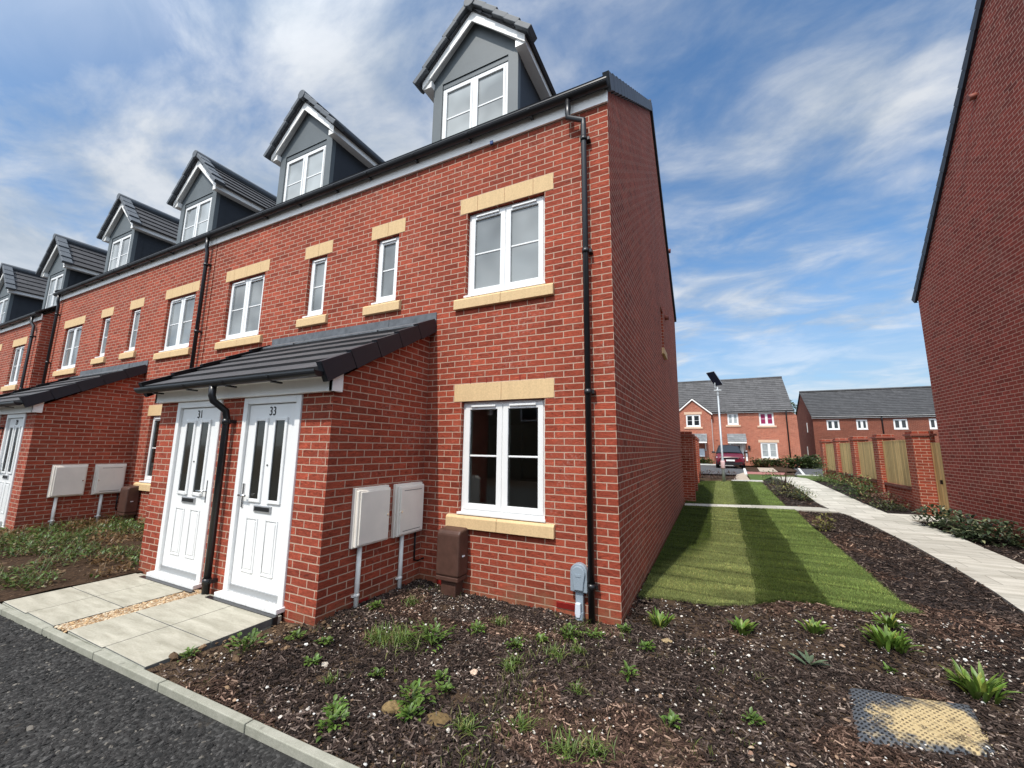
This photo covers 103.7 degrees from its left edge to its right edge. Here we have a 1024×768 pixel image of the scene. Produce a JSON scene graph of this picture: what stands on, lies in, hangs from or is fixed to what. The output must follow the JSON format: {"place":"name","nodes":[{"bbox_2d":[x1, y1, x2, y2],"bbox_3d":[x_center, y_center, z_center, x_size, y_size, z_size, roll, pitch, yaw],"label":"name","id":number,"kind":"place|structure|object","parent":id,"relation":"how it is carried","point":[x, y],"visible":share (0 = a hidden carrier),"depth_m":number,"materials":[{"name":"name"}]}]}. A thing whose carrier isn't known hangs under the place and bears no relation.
{"place":"outdoors","nodes":[
{"label":"outdoors","id":0,"kind":"place"},
{"bbox_2d":[0,520,143,601],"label":"weedy bed","id":1,"kind":"object","parent":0,"point":[73,574],"visible":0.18,"depth_m":5.23,"materials":[{"name":"green plant"}]},
{"bbox_2d":[0,512,144,590],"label":"weeds","id":2,"kind":"object","parent":1,"relation":"on","point":[128,524],"visible":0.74,"depth_m":5.90,"materials":[{"name":"green plant"}]},
{"bbox_2d":[117,485,139,521],"bbox_3d":[-7.674,2.469,8.031,0.322,0.853,0.210,-4,-10,26],"label":"gas meter box","id":3,"kind":"object","parent":1,"relation":"on","point":[128,502],"visible":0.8,"depth_m":7.97,"materials":[{"name":"brown plastic"}]},
{"bbox_2d":[2,573,281,669],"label":"path","id":4,"kind":"structure","parent":0,"point":[150,637],"depth_m":3.66,"materials":[{"name":"concrete"}]},
{"bbox_2d":[54,589,200,632],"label":"gravel","id":5,"kind":"structure","parent":4,"relation":"on","point":[66,627],"depth_m":3.80,"materials":[{"name":"beige gravel"}]},
{"bbox_2d":[0,615,312,767],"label":"road","id":6,"kind":"structure","parent":0,"point":[255,748],"depth_m":2.35,"materials":[{"name":"grey asphalt"}]},
{"bbox_2d":[0,616,274,767],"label":"road chippings","id":7,"kind":"object","parent":6,"relation":"on","point":[60,721],"visible":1,"depth_m":2.39,"materials":[{"name":"stone"}]},
{"bbox_2d":[0,604,359,767],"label":"kerb","id":8,"kind":"structure","parent":6,"relation":"on","point":[301,751],"depth_m":2.52,"materials":[{"name":"concrete"}]},
{"bbox_2d":[0,452,799,624],"bbox_3d":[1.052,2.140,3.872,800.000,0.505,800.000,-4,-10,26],"label":"ground","id":9,"kind":"structure","parent":0,"point":[645,603],"depth_m":4.69,"materials":[{"name":"soil"}]},
{"bbox_2d":[0,263,47,323],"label":"terraced house","id":10,"kind":"structure","parent":9,"relation":"on","point":[22,291],"depth_m":14.52,"materials":[{"name":"tile"}]},
{"bbox_2d":[0,233,106,394],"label":"terraced house","id":11,"kind":"structure","parent":9,"relation":"on","point":[25,339],"depth_m":12.16,"materials":[{"name":"red brick"}]},
{"bbox_2d":[0,336,27,391],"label":"window","id":12,"kind":"structure","parent":11,"relation":"in","point":[12,385],"depth_m":11.91,"materials":[{"name":"white plastic"}]},
{"bbox_2d":[0,193,179,437],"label":"terraced house","id":13,"kind":"structure","parent":9,"relation":"on","point":[84,333],"depth_m":10.98,"materials":[{"name":"red brick"}]},
{"bbox_2d":[52,315,85,376],"bbox_3d":[-11.893,-1.006,10.882,1.375,1.569,0.180,-4,-10,26],"label":"window","id":14,"kind":"structure","parent":13,"relation":"in","point":[73,336],"depth_m":10.90,"materials":[{"name":"white plastic"}]},
{"bbox_2d":[90,307,113,364],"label":"window","id":15,"kind":"structure","parent":13,"relation":"in","point":[107,312],"depth_m":10.06,"materials":[{"name":"white plastic"}]},
{"bbox_2d":[0,150,276,531],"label":"terraced house","id":16,"kind":"structure","parent":9,"relation":"on","point":[115,418],"depth_m":8.33,"materials":[{"name":"red brick"}]},
{"bbox_2d":[0,413,26,527],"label":"door","id":17,"kind":"structure","parent":16,"relation":"in","point":[15,423],"depth_m":7.58,"materials":[{"name":"white plastic"}]},
{"bbox_2d":[46,464,87,525],"bbox_3d":[-8.407,2.146,7.574,0.104,1.230,0.480,-4,-10,26],"label":"meter cabinet","id":18,"kind":"object","parent":16,"relation":"attached to","point":[67,480],"visible":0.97,"depth_m":7.56,"materials":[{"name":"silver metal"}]},
{"bbox_2d":[90,464,126,521],"bbox_3d":[-8.148,2.234,8.094,0.104,1.225,0.475,-4,-10,26],"label":"meter cabinet","id":19,"kind":"object","parent":16,"relation":"attached to","point":[108,478],"visible":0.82,"depth_m":8.07,"materials":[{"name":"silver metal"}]},
{"bbox_2d":[118,297,144,359],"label":"window","id":20,"kind":"structure","parent":16,"relation":"in","point":[138,303],"depth_m":9.39,"materials":[{"name":"white plastic"}]},
{"bbox_2d":[133,405,161,491],"bbox_3d":[-7.058,1.274,8.100,1.375,1.719,0.180,-4,-10,26],"label":"window","id":21,"kind":"structure","parent":16,"relation":"in","point":[154,410],"depth_m":8.28,"materials":[{"name":"white plastic"}]},
{"bbox_2d":[153,280,200,359],"bbox_3d":[-7.025,-1.319,8.507,1.375,1.569,0.180,-4,-10,26],"label":"window","id":22,"kind":"structure","parent":16,"relation":"in","point":[181,309],"depth_m":8.50,"materials":[{"name":"white plastic"}]},
{"bbox_2d":[137,90,384,593],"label":"terraced house","id":23,"kind":"structure","parent":9,"relation":"on","point":[279,288],"depth_m":6.74,"materials":[{"name":"red brick"}]},
{"bbox_2d":[146,400,223,589],"bbox_3d":[-3.865,1.243,4.820,1.010,2.091,0.180,-4,-10,26],"label":"door","id":24,"kind":"structure","parent":23,"relation":"in","point":[189,489],"depth_m":4.81,"materials":[{"name":"white plastic"}]},
{"bbox_2d":[214,259,269,349],"bbox_3d":[-4.966,-1.451,7.503,1.375,1.569,0.180,-4,-10,26],"label":"window","id":25,"kind":"structure","parent":23,"relation":"in","point":[246,295],"depth_m":7.50,"materials":[{"name":"white plastic"}]},
{"bbox_2d":[296,240,332,327],"bbox_3d":[-3.202,-1.638,6.654,0.699,1.419,0.180,-4,-10,26],"label":"window","id":26,"kind":"structure","parent":23,"relation":"in","point":[315,316],"depth_m":6.67,"materials":[{"name":"white plastic"}]},
{"bbox_2d":[134,0,683,626],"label":"terraced house","id":27,"kind":"structure","parent":9,"relation":"on","point":[494,368],"depth_m":4.82,"materials":[{"name":"red brick"}]},
{"bbox_2d":[214,394,303,614],"bbox_3d":[-2.599,1.165,4.202,1.010,2.085,0.180,-4,-10,26],"label":"door","id":28,"kind":"structure","parent":27,"relation":"in","point":[255,575],"depth_m":4.19,"materials":[{"name":"white plastic"}]},
{"bbox_2d":[349,485,390,607],"bbox_3d":[-1.480,1.721,4.191,0.104,1.270,0.480,-4,-10,26],"label":"meter cabinet","id":29,"kind":"object","parent":27,"relation":"attached to","point":[369,523],"visible":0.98,"depth_m":4.13,"materials":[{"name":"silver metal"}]},
{"bbox_2d":[362,218,405,315],"bbox_3d":[-1.860,-1.724,6.000,0.699,1.419,0.180,-4,-10,26],"label":"window","id":30,"kind":"structure","parent":27,"relation":"in","point":[385,302],"depth_m":6.00,"materials":[{"name":"white plastic"}]},
{"bbox_2d":[391,481,423,588],"bbox_3d":[-1.221,1.809,4.711,0.104,1.265,0.475,-4,-10,26],"label":"meter cabinet","id":31,"kind":"object","parent":27,"relation":"attached to","point":[407,510],"visible":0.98,"depth_m":4.64,"materials":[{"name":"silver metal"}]},
{"bbox_2d":[445,378,554,538],"bbox_3d":[-0.131,0.830,4.721,1.375,1.719,0.180,-4,-10,26],"label":"window","id":32,"kind":"structure","parent":27,"relation":"in","point":[537,388],"depth_m":4.69,"materials":[{"name":"white plastic"}]},
{"bbox_2d":[453,173,553,310],"bbox_3d":[-0.098,-1.763,5.128,1.375,1.569,0.180,-4,-10,26],"label":"window","id":33,"kind":"structure","parent":27,"relation":"in","point":[507,243],"depth_m":5.10,"materials":[{"name":"white plastic"}]},
{"bbox_2d":[570,562,587,620],"bbox_3d":[0.671,2.107,4.009,0.176,0.605,0.100,-4,-10,26],"label":"cable box","id":34,"kind":"object","parent":27,"relation":"attached to","point":[578,577],"visible":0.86,"depth_m":3.99,"materials":[{"name":"grey plastic"}]},
{"bbox_2d":[680,431,700,503],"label":"garden wall","id":35,"kind":"structure","parent":9,"relation":"on","point":[690,453],"depth_m":12.65,"materials":[{"name":"red brick"}]},
{"bbox_2d":[678,380,713,463],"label":"brick house","id":36,"kind":"structure","parent":9,"relation":"on","point":[695,412],"depth_m":35.13,"materials":[{"name":"red brick"}]},
{"bbox_2d":[684,412,702,428],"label":"window","id":37,"kind":"structure","parent":36,"relation":"in","point":[693,421],"depth_m":34.98,"materials":[{"name":"white plastic"}]},
{"bbox_2d":[706,371,725,481],"bbox_3d":[8.831,1.841,17.265,0.649,4.846,0.253,-4,-10,26],"label":"street lamp","id":38,"kind":"object","parent":9,"relation":"on","point":[714,378],"visible":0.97,"depth_m":17.31,"materials":[{"name":"metal"}]},
{"bbox_2d":[709,376,800,467],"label":"brick house","id":39,"kind":"structure","parent":9,"relation":"on","point":[758,416],"depth_m":33.48,"materials":[{"name":"red brick"}]},
{"bbox_2d":[726,413,740,426],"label":"window","id":40,"kind":"structure","parent":39,"relation":"in","point":[732,418],"depth_m":33.95,"materials":[{"name":"white plastic"}]},
{"bbox_2d":[757,412,776,426],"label":"window","id":41,"kind":"structure","parent":39,"relation":"in","point":[765,419],"depth_m":32.90,"materials":[{"name":"white plastic"}]},
{"bbox_2d":[758,440,780,460],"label":"window","id":42,"kind":"structure","parent":39,"relation":"in","point":[769,448],"depth_m":32.52,"materials":[{"name":"white plastic"}]},
{"bbox_2d":[796,386,939,463],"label":"brick house","id":43,"kind":"structure","parent":9,"relation":"on","point":[897,412],"depth_m":35.42,"materials":[{"name":"red brick"}]},
{"bbox_2d":[826,420,839,429],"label":"window","id":44,"kind":"structure","parent":43,"relation":"in","point":[831,424],"depth_m":35.32,"materials":[{"name":"white plastic"}]},
{"bbox_2d":[856,419,868,429],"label":"window","id":45,"kind":"structure","parent":43,"relation":"in","point":[861,424],"depth_m":34.45,"materials":[{"name":"white plastic"}]},
{"bbox_2d":[893,419,907,429],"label":"window","id":46,"kind":"structure","parent":43,"relation":"in","point":[899,424],"depth_m":33.37,"materials":[{"name":"white plastic"}]},
{"bbox_2d":[819,431,940,515],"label":"garden wall","id":47,"kind":"structure","parent":9,"relation":"on","point":[904,469],"depth_m":12.18,"materials":[{"name":"red brick"}]},
{"bbox_2d":[930,442,950,515],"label":"garden gate","id":48,"kind":"structure","parent":47,"relation":"attached to","point":[939,474],"depth_m":10.03,"materials":[{"name":"brown wood"}]},
{"bbox_2d":[911,0,1023,545],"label":"brick house","id":49,"kind":"structure","parent":9,"relation":"on","point":[968,294],"depth_m":7.91,"materials":[{"name":"red brick"}]},
{"bbox_2d":[0,0,976,450],"label":"sky","id":50,"kind":"structure","parent":0,"point":[801,143],"materials":[{"name":"blue"}]},
{"bbox_2d":[147,478,1023,767],"bbox_3d":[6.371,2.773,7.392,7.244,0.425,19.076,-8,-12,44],"label":"bark mulch","id":51,"kind":"object","parent":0,"point":[994,719],"visible":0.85,"depth_m":2.90,"materials":[{"name":"brown wood"}]},
{"bbox_2d":[0,525,361,689],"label":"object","id":52,"kind":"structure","parent":51,"relation":"on","point":[172,656],"depth_m":3.45,"materials":[{"name":"plant"}]},
{"bbox_2d":[177,646,200,661],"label":"weed","id":53,"kind":"object","parent":51,"relation":"on","point":[188,651],"visible":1,"depth_m":3.03,"materials":[{"name":"green plant"}]},
{"bbox_2d":[224,628,266,654],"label":"weed","id":54,"kind":"object","parent":51,"relation":"on","point":[255,633],"visible":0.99,"depth_m":3.17,"materials":[{"name":"green plant"}]},
{"bbox_2d":[315,703,349,742],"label":"weed","id":55,"kind":"object","parent":51,"relation":"on","point":[334,716],"visible":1,"depth_m":2.30,"materials":[{"name":"green plant"}]},
{"bbox_2d":[321,694,348,714],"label":"weed","id":56,"kind":"object","parent":51,"relation":"on","point":[341,701],"visible":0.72,"depth_m":2.47,"materials":[{"name":"green plant"}]},
{"bbox_2d":[363,620,400,648],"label":"weed","id":57,"kind":"object","parent":51,"relation":"on","point":[378,635],"visible":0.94,"depth_m":3.45,"materials":[{"name":"green plant"}]},
{"bbox_2d":[381,700,403,716],"bbox_3d":[-0.735,2.011,2.477,0.141,0.084,0.110,1,-9,-3],"label":"stone","id":58,"kind":"object","parent":51,"relation":"on","point":[391,707],"visible":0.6,"depth_m":2.46,"materials":[{"name":"beige stone"}]},
{"bbox_2d":[371,614,435,658],"bbox_3d":[-0.979,2.129,3.436,0.667,0.171,0.604,-4,-10,26],"label":"weed","id":59,"kind":"object","parent":51,"relation":"on","point":[402,639],"visible":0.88,"depth_m":3.43,"materials":[{"name":"green plant"}]},
{"bbox_2d":[396,697,425,721],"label":"weed","id":60,"kind":"object","parent":51,"relation":"on","point":[407,710],"visible":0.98,"depth_m":2.42,"materials":[{"name":"green plant"}]},
{"bbox_2d":[389,678,435,716],"bbox_3d":[-0.628,1.981,2.553,0.312,0.123,0.305,-4,-10,26],"label":"weed","id":61,"kind":"object","parent":51,"relation":"on","point":[415,685],"visible":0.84,"depth_m":2.57,"materials":[{"name":"green plant"}]},
{"bbox_2d":[406,617,455,651],"bbox_3d":[-0.689,2.119,3.417,0.404,0.177,0.367,7,-11,-35],"label":"weed","id":62,"kind":"object","parent":51,"relation":"on","point":[427,634],"visible":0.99,"depth_m":3.45,"materials":[{"name":"green plant"}]},
{"bbox_2d":[425,711,451,726],"bbox_3d":[-0.438,2.015,2.409,0.182,0.058,0.134,-3,-10,22],"label":"stone","id":63,"kind":"object","parent":51,"relation":"on","point":[440,718],"visible":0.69,"depth_m":2.40,"materials":[{"name":"beige stone"}]},
{"bbox_2d":[435,677,454,694],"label":"weed","id":64,"kind":"object","parent":51,"relation":"on","point":[447,685],"visible":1,"depth_m":2.75,"materials":[{"name":"green plant"}]},
{"bbox_2d":[436,525,467,597],"bbox_3d":[-0.685,2.089,4.610,0.322,0.853,0.210,-4,-10,26],"label":"gas meter box","id":65,"kind":"object","parent":51,"relation":"on","point":[452,558],"visible":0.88,"depth_m":4.54,"materials":[{"name":"brown plastic"}]},
{"bbox_2d":[445,704,489,738],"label":"weed","id":66,"kind":"object","parent":51,"relation":"on","point":[463,725],"visible":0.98,"depth_m":2.33,"materials":[{"name":"green plant"}]},
{"bbox_2d":[467,619,485,633],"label":"weed","id":67,"kind":"object","parent":51,"relation":"on","point":[475,627],"visible":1,"depth_m":3.66,"materials":[{"name":"green plant"}]},
{"bbox_2d":[203,585,785,767],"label":"weed grass","id":68,"kind":"structure","parent":51,"relation":"on","point":[542,692],"depth_m":2.69,"materials":[{"name":"green plant"}]},
{"bbox_2d":[504,708,543,733],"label":"weed","id":69,"kind":"object","parent":51,"relation":"on","point":[521,721],"visible":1,"depth_m":2.40,"materials":[{"name":"green plant"}]},
{"bbox_2d":[542,641,568,662],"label":"weed","id":70,"kind":"object","parent":51,"relation":"on","point":[553,650],"visible":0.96,"depth_m":3.25,"materials":[{"name":"green plant"}]},
{"bbox_2d":[542,726,584,763],"bbox_3d":[0.287,1.954,2.188,0.231,0.109,0.224,9,-12,-42],"label":"weed","id":71,"kind":"object","parent":51,"relation":"on","point":[565,750],"visible":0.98,"depth_m":2.19,"materials":[{"name":"green plant"}]},
{"bbox_2d":[558,623,581,642],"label":"weed","id":72,"kind":"object","parent":51,"relation":"on","point":[569,633],"visible":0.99,"depth_m":3.56,"materials":[{"name":"green plant"}]},
{"bbox_2d":[560,726,622,764],"bbox_3d":[0.443,1.979,2.218,0.326,0.094,0.281,6,-11,-32],"label":"weed","id":73,"kind":"object","parent":51,"relation":"on","point":[598,750],"visible":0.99,"depth_m":2.21,"materials":[{"name":"green plant"}]},
{"bbox_2d":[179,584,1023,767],"bbox_3d":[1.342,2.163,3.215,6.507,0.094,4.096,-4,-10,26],"label":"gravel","id":74,"kind":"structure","parent":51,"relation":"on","point":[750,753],"depth_m":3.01,"materials":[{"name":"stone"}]},
{"bbox_2d":[620,660,638,681],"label":"weed","id":75,"kind":"object","parent":51,"relation":"on","point":[628,668],"visible":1,"depth_m":2.99,"materials":[{"name":"green plant"}]},
{"bbox_2d":[646,608,674,628],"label":"leafy plant","id":76,"kind":"object","parent":51,"relation":"on","point":[659,619],"visible":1,"depth_m":3.83,"materials":[{"name":"green plant"}]},
{"bbox_2d":[661,708,680,728],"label":"weed","id":77,"kind":"object","parent":51,"relation":"on","point":[671,716],"visible":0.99,"depth_m":2.47,"materials":[{"name":"green plant"}]},
{"bbox_2d":[729,616,758,635],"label":"leafy plant","id":78,"kind":"object","parent":51,"relation":"on","point":[740,626],"visible":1,"depth_m":3.72,"materials":[{"name":"green plant"}]},
{"bbox_2d":[740,707,765,725],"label":"weed","id":79,"kind":"object","parent":51,"relation":"on","point":[754,716],"visible":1,"depth_m":2.49,"materials":[{"name":"green plant"}]},
{"bbox_2d":[770,478,804,496],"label":"shrub","id":80,"kind":"object","parent":51,"relation":"on","point":[793,485],"visible":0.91,"depth_m":13.29,"materials":[{"name":"green plant"}]},
{"bbox_2d":[791,486,819,500],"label":"shrub","id":81,"kind":"object","parent":51,"relation":"on","point":[803,496],"visible":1,"depth_m":12.57,"materials":[{"name":"green plant"}]},
{"bbox_2d":[788,650,830,665],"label":"leafy plant","id":82,"kind":"object","parent":51,"relation":"on","point":[808,658],"visible":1,"depth_m":3.18,"materials":[{"name":"green plant"}]},
{"bbox_2d":[795,617,829,634],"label":"leafy plant","id":83,"kind":"object","parent":51,"relation":"on","point":[815,627],"visible":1,"depth_m":3.71,"materials":[{"name":"green plant"}]},
{"bbox_2d":[812,512,835,530],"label":"shrub","id":84,"kind":"object","parent":51,"relation":"on","point":[822,523],"visible":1,"depth_m":8.56,"materials":[{"name":"green plant"}]},
{"bbox_2d":[827,471,871,492],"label":"shrub","id":85,"kind":"object","parent":51,"relation":"on","point":[850,478],"visible":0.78,"depth_m":14.09,"materials":[{"name":"green plant"}]},
{"bbox_2d":[840,480,882,500],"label":"shrub","id":86,"kind":"object","parent":51,"relation":"on","point":[860,492],"visible":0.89,"depth_m":12.68,"materials":[{"name":"green plant"}]},
{"bbox_2d":[857,489,906,505],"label":"shrub","id":87,"kind":"object","parent":51,"relation":"on","point":[877,496],"visible":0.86,"depth_m":11.67,"materials":[{"name":"green plant"}]},
{"bbox_2d":[856,623,924,653],"bbox_3d":[3.248,2.187,3.469,0.439,0.163,0.398,-4,-10,26],"label":"leafy plant","id":88,"kind":"object","parent":51,"relation":"on","point":[886,639],"visible":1,"depth_m":3.46,"materials":[{"name":"green plant"}]},
{"bbox_2d":[871,611,910,630],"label":"leafy plant","id":89,"kind":"object","parent":51,"relation":"on","point":[891,620],"visible":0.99,"depth_m":3.84,"materials":[{"name":"green plant"}]},
{"bbox_2d":[869,500,912,510],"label":"shrub","id":90,"kind":"object","parent":51,"relation":"on","point":[888,506],"visible":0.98,"depth_m":10.94,"materials":[{"name":"green plant"}]},
{"bbox_2d":[848,688,994,757],"bbox_3d":[2.544,2.108,2.513,0.790,0.032,0.800,-4,-10,26],"label":"ground grid","id":91,"kind":"object","parent":51,"relation":"on","point":[884,729],"visible":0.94,"depth_m":2.48,"materials":[{"name":"plastic"}]},
{"bbox_2d":[858,694,998,753],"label":"sand","id":92,"kind":"structure","parent":91,"relation":"on","point":[937,724],"depth_m":2.46,"materials":[{"name":"beige sand"}]},
{"bbox_2d":[910,503,965,531],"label":"shrub","id":93,"kind":"object","parent":51,"relation":"on","point":[935,513],"visible":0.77,"depth_m":8.90,"materials":[{"name":"green plant"}]},
{"bbox_2d":[936,510,996,537],"bbox_3d":[9.299,2.866,8.248,0.911,0.501,0.896,-4,-10,26],"label":"shrub","id":94,"kind":"object","parent":51,"relation":"on","point":[960,516],"visible":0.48,"depth_m":8.29,"materials":[{"name":"green plant"}]},
{"bbox_2d":[948,515,992,542],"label":"shrub","id":95,"kind":"object","parent":51,"relation":"on","point":[962,531],"visible":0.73,"depth_m":7.88,"materials":[{"name":"green plant"}]},
{"bbox_2d":[941,657,1021,704],"bbox_3d":[3.253,2.065,2.793,0.358,0.192,0.377,-4,-10,26],"label":"leafy plant","id":96,"kind":"object","parent":51,"relation":"on","point":[977,686],"visible":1,"depth_m":2.77,"materials":[{"name":"green plant"}]},
{"bbox_2d":[959,517,1023,547],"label":"shrub","id":97,"kind":"object","parent":51,"relation":"on","point":[1003,537],"visible":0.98,"depth_m":7.42,"materials":[{"name":"green plant"}]},
{"bbox_2d":[700,465,747,474],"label":"road","id":98,"kind":"structure","parent":0,"point":[731,469],"depth_m":25.67,"materials":[{"name":"grey asphalt"}]},
{"bbox_2d":[712,445,746,468],"bbox_3d":[15.740,5.224,29.167,2.200,1.635,4.340,-4,-10,26],"label":"parked car","id":99,"kind":"object","parent":98,"relation":"on","point":[733,455],"visible":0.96,"depth_m":27.62,"materials":[{"name":"red paint"}]},
{"bbox_2d":[685,480,784,505],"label":"lawn","id":100,"kind":"structure","parent":0,"point":[730,490],"depth_m":13.49,"materials":[{"name":"green plant"}]},
{"bbox_2d":[685,503,839,512],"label":"cross path","id":101,"kind":"structure","parent":0,"point":[813,509],"depth_m":11.35,"materials":[{"name":"grey concrete"}]},
{"bbox_2d":[748,474,794,479],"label":"verge","id":102,"kind":"structure","parent":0,"point":[755,477],"depth_m":19.21,"materials":[{"name":"green plant"}]},
{"bbox_2d":[638,505,924,613],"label":"lawn","id":103,"kind":"structure","parent":0,"point":[759,568],"depth_m":5.79,"materials":[{"name":"green plant"}]},
{"bbox_2d":[793,467,822,474],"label":"road","id":104,"kind":"structure","parent":0,"point":[807,471],"depth_m":24.61,"materials":[{"name":"grey asphalt"}]},
{"bbox_2d":[771,477,1023,612],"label":"path","id":105,"kind":"structure","parent":0,"point":[1001,576],"depth_m":7.19,"materials":[{"name":"grey concrete"}]},
{"bbox_2d":[887,513,942,521],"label":"gate path","id":106,"kind":"structure","parent":0,"point":[907,516],"depth_m":9.94,"materials":[{"name":"grey concrete"}]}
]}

